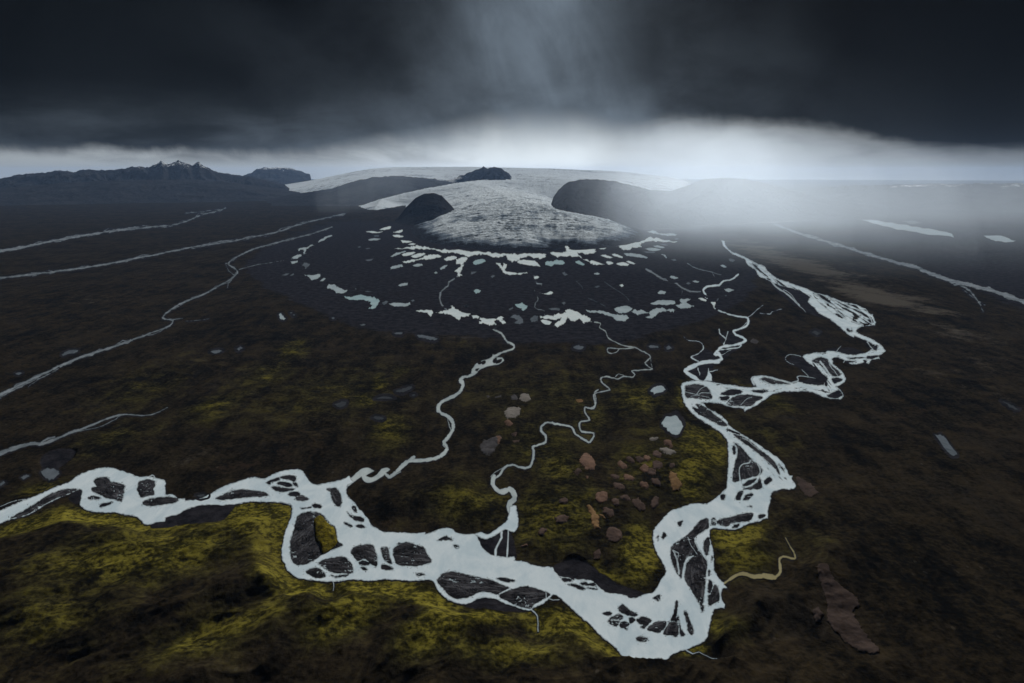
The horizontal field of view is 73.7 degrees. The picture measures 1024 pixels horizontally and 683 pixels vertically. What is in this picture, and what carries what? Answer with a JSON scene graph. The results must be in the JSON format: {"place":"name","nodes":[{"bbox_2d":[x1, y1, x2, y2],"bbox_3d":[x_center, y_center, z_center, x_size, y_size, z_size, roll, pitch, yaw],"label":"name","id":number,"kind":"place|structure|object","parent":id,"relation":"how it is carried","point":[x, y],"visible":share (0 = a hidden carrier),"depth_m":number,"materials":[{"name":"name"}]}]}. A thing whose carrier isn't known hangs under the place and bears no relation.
{"place":"outdoors","nodes":[
{"label":"outdoors","id":0,"kind":"place"},
{"bbox_2d":[41,468,59,480],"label":"pond","id":1,"kind":"structure","parent":0,"point":[49,474],"depth_m":1397.40,"materials":[{"name":"grey liquid"}]},
{"bbox_2d":[0,407,167,455],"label":"stream","id":2,"kind":"structure","parent":0,"point":[19,446],"depth_m":1589.65,"materials":[{"name":"liquid"}]},
{"bbox_2d":[0,207,225,252],"bbox_3d":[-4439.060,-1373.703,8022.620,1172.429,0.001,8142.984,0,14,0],"label":"stream","id":3,"kind":"structure","parent":0,"point":[75,236],"depth_m":6862.68,"materials":[{"name":"liquid"}]},
{"bbox_2d":[0,159,288,189],"bbox_3d":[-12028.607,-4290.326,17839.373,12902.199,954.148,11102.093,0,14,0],"label":"mountain","id":4,"kind":"structure","parent":0,"point":[177,169],"depth_m":17726.60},
{"bbox_2d":[0,179,299,205],"bbox_3d":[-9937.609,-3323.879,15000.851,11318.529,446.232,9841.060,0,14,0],"label":"mountain","id":5,"kind":"structure","parent":0,"point":[146,191],"depth_m":14447.27,"materials":[{"name":"stone"}]},
{"bbox_2d":[0,226,331,398],"bbox_3d":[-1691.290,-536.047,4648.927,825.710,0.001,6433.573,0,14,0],"label":"stream","id":6,"kind":"structure","parent":0,"point":[23,383],"depth_m":2597.24,"materials":[{"name":"liquid"}]},
{"bbox_2d":[0,213,345,278],"bbox_3d":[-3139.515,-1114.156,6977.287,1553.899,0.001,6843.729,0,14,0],"label":"stream","id":7,"kind":"structure","parent":0,"point":[32,274],"depth_m":5115.80,"materials":[{"name":"liquid"}]},
{"bbox_2d":[243,167,310,183],"bbox_3d":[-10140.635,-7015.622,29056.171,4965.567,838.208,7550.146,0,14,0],"label":"mountain","id":8,"kind":"structure","parent":0,"point":[283,175],"depth_m":27547.29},
{"bbox_2d":[304,274,320,279],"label":"pond","id":9,"kind":"structure","parent":0,"point":[314,277],"depth_m":4034.17,"materials":[{"name":"grey liquid"}]},
{"bbox_2d":[327,284,346,293],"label":"pond","id":10,"kind":"structure","parent":0,"point":[335,288],"depth_m":3620.26,"materials":[{"name":"grey liquid"}]},
{"bbox_2d":[267,176,452,205],"bbox_3d":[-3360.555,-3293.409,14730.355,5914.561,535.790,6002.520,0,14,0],"label":"mountain","id":11,"kind":"structure","parent":0,"point":[362,192],"depth_m":13922.00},
{"bbox_2d":[344,294,379,308],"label":"pond","id":12,"kind":"structure","parent":0,"point":[374,301],"depth_m":3300.10,"materials":[{"name":"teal liquid"}]},
{"bbox_2d":[389,302,410,306],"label":"pond","id":13,"kind":"structure","parent":0,"point":[399,304],"depth_m":3176.12,"materials":[{"name":"grey liquid"}]},
{"bbox_2d":[395,386,412,392],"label":"pond","id":14,"kind":"structure","parent":0,"point":[403,390],"depth_m":1927.20,"materials":[{"name":"grey liquid"}]},
{"bbox_2d":[402,254,440,262],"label":"pond","id":15,"kind":"structure","parent":0,"point":[430,256],"depth_m":4867.43,"materials":[{"name":"liquid"}]},
{"bbox_2d":[395,193,453,224],"bbox_3d":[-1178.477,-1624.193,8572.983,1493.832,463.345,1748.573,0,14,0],"label":"mountain","id":16,"kind":"structure","parent":0,"point":[426,207],"depth_m":8292.20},
{"bbox_2d":[416,309,432,316],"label":"pond","id":17,"kind":"structure","parent":0,"point":[430,312],"depth_m":3023.60,"materials":[{"name":"liquid"}]},
{"bbox_2d":[417,334,437,340],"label":"pond","id":18,"kind":"structure","parent":0,"point":[426,337],"depth_m":2521.81,"materials":[{"name":"grey liquid"}]},
{"bbox_2d":[348,323,514,485],"bbox_3d":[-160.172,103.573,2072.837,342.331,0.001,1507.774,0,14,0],"label":"stream","id":19,"kind":"structure","parent":0,"point":[363,473],"depth_m":1571.89,"materials":[{"name":"liquid"}]},
{"bbox_2d":[0,240,885,659],"bbox_3d":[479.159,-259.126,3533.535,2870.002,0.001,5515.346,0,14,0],"label":"river","id":20,"kind":"structure","parent":0,"point":[472,556],"depth_m":1177.23,"materials":[{"name":"liquid"}]},
{"bbox_2d":[439,264,463,309],"bbox_3d":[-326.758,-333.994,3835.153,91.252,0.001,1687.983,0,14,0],"label":"stream","id":21,"kind":"structure","parent":0,"point":[445,287],"depth_m":3561.63,"materials":[{"name":"liquid"}]},
{"bbox_2d":[435,306,469,319],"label":"pond","id":22,"kind":"structure","parent":0,"point":[455,313],"depth_m":2980.86,"materials":[{"name":"liquid"}]},
{"bbox_2d":[455,256,467,276],"bbox_3d":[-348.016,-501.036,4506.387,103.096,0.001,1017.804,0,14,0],"label":"pond","id":23,"kind":"structure","parent":0,"point":[461,260],"depth_m":4609.76,"materials":[{"name":"liquid"}]},
{"bbox_2d":[395,245,545,261],"bbox_3d":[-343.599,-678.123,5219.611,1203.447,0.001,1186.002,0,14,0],"label":"pond","id":24,"kind":"structure","parent":0,"point":[511,257],"depth_m":5175.38,"materials":[{"name":"liquid"}]},
{"bbox_2d":[473,259,485,264],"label":"pond","id":25,"kind":"structure","parent":0,"point":[478,261],"depth_m":4712.77,"materials":[{"name":"teal liquid"}]},
{"bbox_2d":[448,166,511,182],"bbox_3d":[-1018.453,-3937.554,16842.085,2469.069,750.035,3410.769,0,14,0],"label":"mountain","id":26,"kind":"structure","parent":0,"point":[490,173],"depth_m":16420.53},
{"bbox_2d":[479,316,505,325],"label":"pond","id":27,"kind":"structure","parent":0,"point":[489,322],"depth_m":2821.35,"materials":[{"name":"liquid"}]},
{"bbox_2d":[0,179,1023,682],"bbox_3d":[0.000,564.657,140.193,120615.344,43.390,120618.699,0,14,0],"label":"ground","id":28,"kind":"structure","parent":0,"point":[906,525],"depth_m":1585.80,"materials":[{"name":"soil"}]},
{"bbox_2d":[11,489,76,518],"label":"gravel island","id":29,"kind":"structure","parent":28,"relation":"on","point":[53,496],"depth_m":1284.07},
{"bbox_2d":[91,477,124,501],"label":"gravel island","id":30,"kind":"structure","parent":28,"relation":"on","point":[104,484],"depth_m":1331.33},
{"bbox_2d":[137,479,154,496],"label":"gravel island","id":31,"kind":"structure","parent":28,"relation":"on","point":[149,487],"depth_m":1335.51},
{"bbox_2d":[143,496,177,505],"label":"gravel island","id":32,"kind":"structure","parent":28,"relation":"on","point":[161,501],"depth_m":1279.94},
{"bbox_2d":[216,489,267,499],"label":"gravel island","id":33,"kind":"structure","parent":28,"relation":"on","point":[241,493],"depth_m":1307.40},
{"bbox_2d":[272,486,293,491],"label":"gravel island","id":34,"kind":"structure","parent":28,"relation":"on","point":[279,489],"depth_m":1328.93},
{"bbox_2d":[280,475,295,481],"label":"gravel island","id":35,"kind":"structure","parent":28,"relation":"on","point":[291,478],"depth_m":1380.39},
{"bbox_2d":[294,495,307,500],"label":"gravel island","id":36,"kind":"structure","parent":28,"relation":"on","point":[301,497],"depth_m":1291.88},
{"bbox_2d":[306,568,325,577],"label":"gravel island","id":37,"kind":"structure","parent":28,"relation":"on","point":[312,571],"depth_m":1051.58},
{"bbox_2d":[290,511,342,564],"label":"gravel island","id":38,"kind":"structure","parent":28,"relation":"on","point":[318,535],"depth_m":1145.67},
{"bbox_2d":[327,487,341,506],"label":"gravel island","id":39,"kind":"structure","parent":28,"relation":"on","point":[334,491],"depth_m":1300.63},
{"bbox_2d":[319,557,353,574],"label":"gravel island","id":40,"kind":"structure","parent":28,"relation":"on","point":[333,565],"depth_m":1072.81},
{"bbox_2d":[351,544,376,565],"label":"gravel island","id":41,"kind":"structure","parent":28,"relation":"on","point":[367,552],"depth_m":1104.76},
{"bbox_2d":[381,547,391,563],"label":"gravel island","id":42,"kind":"structure","parent":28,"relation":"on","point":[383,552],"depth_m":1102.39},
{"bbox_2d":[393,543,430,565],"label":"gravel island","id":43,"kind":"structure","parent":28,"relation":"on","point":[403,548],"depth_m":1099.19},
{"bbox_2d":[437,571,508,598],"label":"gravel island","id":44,"kind":"structure","parent":28,"relation":"on","point":[455,590],"depth_m":1019.06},
{"bbox_2d":[285,167,689,192],"bbox_3d":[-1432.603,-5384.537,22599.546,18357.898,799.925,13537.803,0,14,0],"label":"ice cap","id":45,"kind":"object","parent":28,"relation":"on","point":[653,182],"visible":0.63,"depth_m":21302.79,"materials":[{"name":"ice"}]},
{"bbox_2d":[478,435,501,455],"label":"bare hummock","id":46,"kind":"object","parent":28,"relation":"on","point":[488,447],"visible":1,"depth_m":1530.48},
{"bbox_2d":[360,173,650,251],"bbox_3d":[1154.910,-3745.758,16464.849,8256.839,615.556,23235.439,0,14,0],"label":"glacier","id":47,"kind":"object","parent":28,"relation":"on","point":[519,213],"visible":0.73,"depth_m":6895.61,"materials":[{"name":"ice"}]},
{"bbox_2d":[504,407,520,418],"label":"bare hummock","id":48,"kind":"object","parent":28,"relation":"on","point":[512,412],"visible":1,"depth_m":1731.77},
{"bbox_2d":[499,586,549,608],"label":"gravel island","id":49,"kind":"structure","parent":28,"relation":"on","point":[530,594],"depth_m":994.99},
{"bbox_2d":[519,393,530,401],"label":"bare hummock","id":50,"kind":"object","parent":28,"relation":"on","point":[524,397],"visible":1,"depth_m":1850.81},
{"bbox_2d":[537,528,547,535],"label":"bare hummock","id":51,"kind":"object","parent":28,"relation":"on","point":[541,531],"visible":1,"depth_m":1153.35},
{"bbox_2d":[554,514,568,523],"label":"bare hummock","id":52,"kind":"object","parent":28,"relation":"on","point":[562,519],"visible":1,"depth_m":1197.41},
{"bbox_2d":[579,453,596,469],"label":"bare hummock","id":53,"kind":"object","parent":28,"relation":"on","point":[586,461],"visible":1,"depth_m":1438.71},
{"bbox_2d":[586,504,600,529],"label":"bare hummock","id":54,"kind":"object","parent":28,"relation":"on","point":[595,517],"visible":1,"depth_m":1200.90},
{"bbox_2d":[593,549,600,560],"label":"bare hummock","id":55,"kind":"object","parent":28,"relation":"on","point":[596,555],"visible":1,"depth_m":1091.48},
{"bbox_2d":[595,491,607,503],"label":"bare hummock","id":56,"kind":"object","parent":28,"relation":"on","point":[599,497],"visible":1,"depth_m":1272.42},
{"bbox_2d":[603,507,613,516],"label":"bare hummock","id":57,"kind":"object","parent":28,"relation":"on","point":[605,509],"visible":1,"depth_m":1223.10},
{"bbox_2d":[605,527,622,542],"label":"bare hummock","id":58,"kind":"object","parent":28,"relation":"on","point":[615,534],"visible":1,"depth_m":1151.58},
{"bbox_2d":[608,614,622,625],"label":"gravel island","id":59,"kind":"structure","parent":28,"relation":"on","point":[616,618],"depth_m":943.89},
{"bbox_2d":[613,482,624,490],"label":"bare hummock","id":60,"kind":"object","parent":28,"relation":"on","point":[619,486],"visible":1,"depth_m":1320.17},
{"bbox_2d":[618,460,626,468],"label":"bare hummock","id":61,"kind":"object","parent":28,"relation":"on","point":[621,465],"visible":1,"depth_m":1425.78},
{"bbox_2d":[618,604,637,616],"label":"gravel island","id":62,"kind":"structure","parent":28,"relation":"on","point":[622,608],"depth_m":959.84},
{"bbox_2d":[623,474,634,480],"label":"bare hummock","id":63,"kind":"object","parent":28,"relation":"on","point":[627,477],"visible":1,"depth_m":1356.15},
{"bbox_2d":[631,497,645,511],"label":"bare hummock","id":64,"kind":"object","parent":28,"relation":"on","point":[639,505],"visible":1,"depth_m":1251.85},
{"bbox_2d":[639,464,648,472],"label":"bare hummock","id":65,"kind":"object","parent":28,"relation":"on","point":[644,468],"visible":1,"depth_m":1398.87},
{"bbox_2d":[637,617,651,628],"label":"gravel island","id":66,"kind":"structure","parent":28,"relation":"on","point":[645,621],"depth_m":938.45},
{"bbox_2d":[647,468,655,475],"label":"bare hummock","id":67,"kind":"object","parent":28,"relation":"on","point":[652,471],"visible":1,"depth_m":1383.23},
{"bbox_2d":[650,496,659,508],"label":"bare hummock","id":68,"kind":"object","parent":28,"relation":"on","point":[654,502],"visible":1,"depth_m":1266.77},
{"bbox_2d":[651,478,660,486],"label":"bare hummock","id":69,"kind":"object","parent":28,"relation":"on","point":[655,481],"visible":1,"depth_m":1335.65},
{"bbox_2d":[647,621,665,632],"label":"gravel island","id":70,"kind":"structure","parent":28,"relation":"on","point":[661,626],"depth_m":927.49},
{"bbox_2d":[652,460,662,469],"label":"bare hummock","id":71,"kind":"object","parent":28,"relation":"on","point":[658,465],"visible":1,"depth_m":1412.64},
{"bbox_2d":[659,447,675,454],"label":"bare hummock","id":72,"kind":"object","parent":28,"relation":"on","point":[667,451],"visible":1,"depth_m":1488.17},
{"bbox_2d":[663,439,672,448],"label":"bare hummock","id":73,"kind":"object","parent":28,"relation":"on","point":[668,443],"visible":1,"depth_m":1529.07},
{"bbox_2d":[663,600,678,636],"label":"gravel island","id":74,"kind":"structure","parent":28,"relation":"on","point":[673,629],"depth_m":927.49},
{"bbox_2d":[668,471,682,491],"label":"bare hummock","id":75,"kind":"object","parent":28,"relation":"on","point":[676,483],"visible":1,"depth_m":1342.61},
{"bbox_2d":[684,611,692,634],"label":"gravel island","id":76,"kind":"structure","parent":28,"relation":"on","point":[690,627],"depth_m":933.25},
{"bbox_2d":[670,518,708,577],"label":"gravel island","id":77,"kind":"structure","parent":28,"relation":"on","point":[685,548],"depth_m":1124.87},
{"bbox_2d":[684,551,706,605],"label":"gravel island","id":78,"kind":"structure","parent":28,"relation":"on","point":[695,571],"depth_m":1045.04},
{"bbox_2d":[685,384,711,399],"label":"gravel island","id":79,"kind":"structure","parent":28,"relation":"on","point":[694,388],"depth_m":1921.30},
{"bbox_2d":[703,537,709,554],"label":"gravel island","id":80,"kind":"structure","parent":28,"relation":"on","point":[706,544],"depth_m":1129.17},
{"bbox_2d":[696,404,726,425],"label":"gravel island","id":81,"kind":"structure","parent":28,"relation":"on","point":[710,415],"depth_m":1731.59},
{"bbox_2d":[708,585,719,604],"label":"gravel island","id":82,"kind":"structure","parent":28,"relation":"on","point":[713,597],"depth_m":993.67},
{"bbox_2d":[717,513,752,525],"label":"gravel island","id":83,"kind":"structure","parent":28,"relation":"on","point":[741,518],"depth_m":1213.67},
{"bbox_2d":[727,394,761,405],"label":"gravel island","id":84,"kind":"structure","parent":28,"relation":"on","point":[738,400],"depth_m":1847.96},
{"bbox_2d":[732,443,761,481],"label":"gravel island","id":85,"kind":"structure","parent":28,"relation":"on","point":[742,458],"depth_m":1425.66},
{"bbox_2d":[743,478,761,489],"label":"gravel island","id":86,"kind":"structure","parent":28,"relation":"on","point":[759,484],"depth_m":1341.01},
{"bbox_2d":[734,434,778,472],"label":"gravel island","id":87,"kind":"structure","parent":28,"relation":"on","point":[765,456],"depth_m":1507.36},
{"bbox_2d":[762,377,787,383],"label":"gravel island","id":88,"kind":"structure","parent":28,"relation":"on","point":[771,381],"depth_m":2013.00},
{"bbox_2d":[796,476,819,497],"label":"bare hummock","id":89,"kind":"object","parent":28,"relation":"on","point":[807,489],"visible":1,"depth_m":1326.52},
{"bbox_2d":[811,607,823,623],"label":"bare hummock","id":90,"kind":"object","parent":28,"relation":"on","point":[817,614],"visible":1,"depth_m":935.97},
{"bbox_2d":[815,566,832,586],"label":"bare hummock","id":91,"kind":"object","parent":28,"relation":"on","point":[824,579],"visible":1,"depth_m":1008.64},
{"bbox_2d":[812,357,839,375],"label":"gravel island","id":92,"kind":"structure","parent":28,"relation":"on","point":[824,361],"depth_m":2178.06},
{"bbox_2d":[818,563,879,654],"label":"bare hummock","id":93,"kind":"object","parent":28,"relation":"on","point":[842,603],"visible":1,"depth_m":935.42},
{"bbox_2d":[496,263,527,274],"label":"pond","id":94,"kind":"structure","parent":0,"point":[503,268],"depth_m":4234.51,"materials":[{"name":"liquid"}]},
{"bbox_2d":[0,0,1023,180],"label":"sky","id":95,"kind":"structure","parent":0,"point":[677,89],"materials":[{"name":"grey"}]},
{"bbox_2d":[510,314,523,323],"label":"pond","id":96,"kind":"structure","parent":0,"point":[518,318],"depth_m":2858.49,"materials":[{"name":"grey liquid"}]},
{"bbox_2d":[515,302,526,310],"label":"pond","id":97,"kind":"structure","parent":0,"point":[522,306],"depth_m":3136.00,"materials":[{"name":"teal liquid"}]},
{"bbox_2d":[517,259,540,266],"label":"pond","id":98,"kind":"structure","parent":0,"point":[529,262],"depth_m":4660.70,"materials":[{"name":"liquid"}]},
{"bbox_2d":[545,259,564,265],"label":"pond","id":99,"kind":"structure","parent":0,"point":[556,262],"depth_m":4655.67,"materials":[{"name":"teal liquid"}]},
{"bbox_2d":[540,309,590,327],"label":"pond","id":100,"kind":"structure","parent":0,"point":[572,315],"depth_m":2898.91,"materials":[{"name":"liquid"}]},
{"bbox_2d":[490,321,652,512],"bbox_3d":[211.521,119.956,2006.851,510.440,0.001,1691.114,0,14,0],"label":"stream","id":101,"kind":"structure","parent":0,"point":[512,491],"depth_m":1610.89,"materials":[{"name":"liquid"}]},
{"bbox_2d":[548,246,604,264],"bbox_3d":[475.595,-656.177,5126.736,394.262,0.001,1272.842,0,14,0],"label":"pond","id":102,"kind":"structure","parent":0,"point":[570,252],"depth_m":5166.05,"materials":[{"name":"liquid"}]},
{"bbox_2d":[586,309,628,321],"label":"pond","id":103,"kind":"structure","parent":0,"point":[622,317],"depth_m":2939.32,"materials":[{"name":"grey liquid"}]},
{"bbox_2d":[614,305,631,313],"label":"pond","id":104,"kind":"structure","parent":0,"point":[623,309],"depth_m":3067.58,"materials":[{"name":"grey liquid"}]},
{"bbox_2d":[624,253,647,258],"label":"pond","id":105,"kind":"structure","parent":0,"point":[635,255],"depth_m":5051.42,"materials":[{"name":"grey liquid"}]},
{"bbox_2d":[619,237,676,249],"bbox_3d":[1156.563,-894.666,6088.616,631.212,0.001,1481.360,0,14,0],"label":"pond","id":106,"kind":"structure","parent":0,"point":[633,245],"depth_m":5891.79,"materials":[{"name":"liquid"}]},
{"bbox_2d":[631,307,673,318],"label":"pond","id":107,"kind":"structure","parent":0,"point":[653,313],"depth_m":3020.37,"materials":[{"name":"grey liquid"}]},
{"bbox_2d":[651,385,665,393],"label":"pond","id":108,"kind":"structure","parent":0,"point":[657,389],"depth_m":1931.69,"materials":[{"name":"grey liquid"}]},
{"bbox_2d":[647,230,676,235],"bbox_3d":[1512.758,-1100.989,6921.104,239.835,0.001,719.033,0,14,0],"label":"pond","id":109,"kind":"structure","parent":0,"point":[665,234],"depth_m":6853.98,"materials":[{"name":"grey liquid"}]},
{"bbox_2d":[650,300,674,304],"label":"pond","id":110,"kind":"structure","parent":0,"point":[664,302],"depth_m":3228.24,"materials":[{"name":"grey liquid"}]},
{"bbox_2d":[661,415,682,434],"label":"pond","id":111,"kind":"structure","parent":0,"point":[673,425],"depth_m":1643.80,"materials":[{"name":"grey liquid"}]},
{"bbox_2d":[645,268,700,292],"bbox_3d":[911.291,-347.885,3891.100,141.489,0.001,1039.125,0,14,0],"label":"stream","id":112,"kind":"structure","parent":0,"point":[661,278],"depth_m":3926.07,"materials":[{"name":"liquid"}]},
{"bbox_2d":[676,298,693,308],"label":"pond","id":113,"kind":"structure","parent":0,"point":[683,304],"depth_m":3183.34,"materials":[{"name":"grey liquid"}]},
{"bbox_2d":[551,177,889,229],"bbox_3d":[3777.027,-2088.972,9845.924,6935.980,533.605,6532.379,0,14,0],"label":"mountain","id":114,"kind":"structure","parent":0,"point":[720,201],"depth_m":8709.58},
{"bbox_2d":[683,274,780,380],"bbox_3d":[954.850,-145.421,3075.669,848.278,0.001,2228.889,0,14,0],"label":"stream","id":115,"kind":"structure","parent":0,"point":[698,363],"depth_m":2391.23,"materials":[{"name":"liquid"}]},
{"bbox_2d":[724,537,795,583],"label":"stream","id":116,"kind":"structure","parent":0,"point":[761,576],"depth_m":1048.58,"materials":[{"name":"yellow liquid"}]},
{"bbox_2d":[773,223,1023,311],"bbox_3d":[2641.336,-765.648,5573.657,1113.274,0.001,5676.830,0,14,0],"label":"stream","id":117,"kind":"structure","parent":0,"point":[1007,295],"depth_m":4199.53,"materials":[{"name":"liquid"}]},
{"bbox_2d":[794,183,1023,212],"bbox_3d":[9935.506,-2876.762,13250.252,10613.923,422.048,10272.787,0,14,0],"label":"mountain","id":118,"kind":"structure","parent":0,"point":[1004,197],"depth_m":12318.03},
{"bbox_2d":[864,220,953,237],"bbox_3d":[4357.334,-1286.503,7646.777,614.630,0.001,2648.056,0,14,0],"label":"pond","id":119,"kind":"structure","parent":0,"point":[927,231],"depth_m":7396.07,"materials":[{"name":"grey liquid"}]},
{"bbox_2d":[935,434,956,455],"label":"pond","id":120,"kind":"structure","parent":0,"point":[947,446],"depth_m":1527.74,"materials":[{"name":"grey liquid"}]},
{"bbox_2d":[984,235,1014,242],"bbox_3d":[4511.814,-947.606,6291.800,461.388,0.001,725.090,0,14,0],"label":"pond","id":121,"kind":"structure","parent":0,"point":[1000,238],"depth_m":6309.22,"materials":[{"name":"grey liquid"}]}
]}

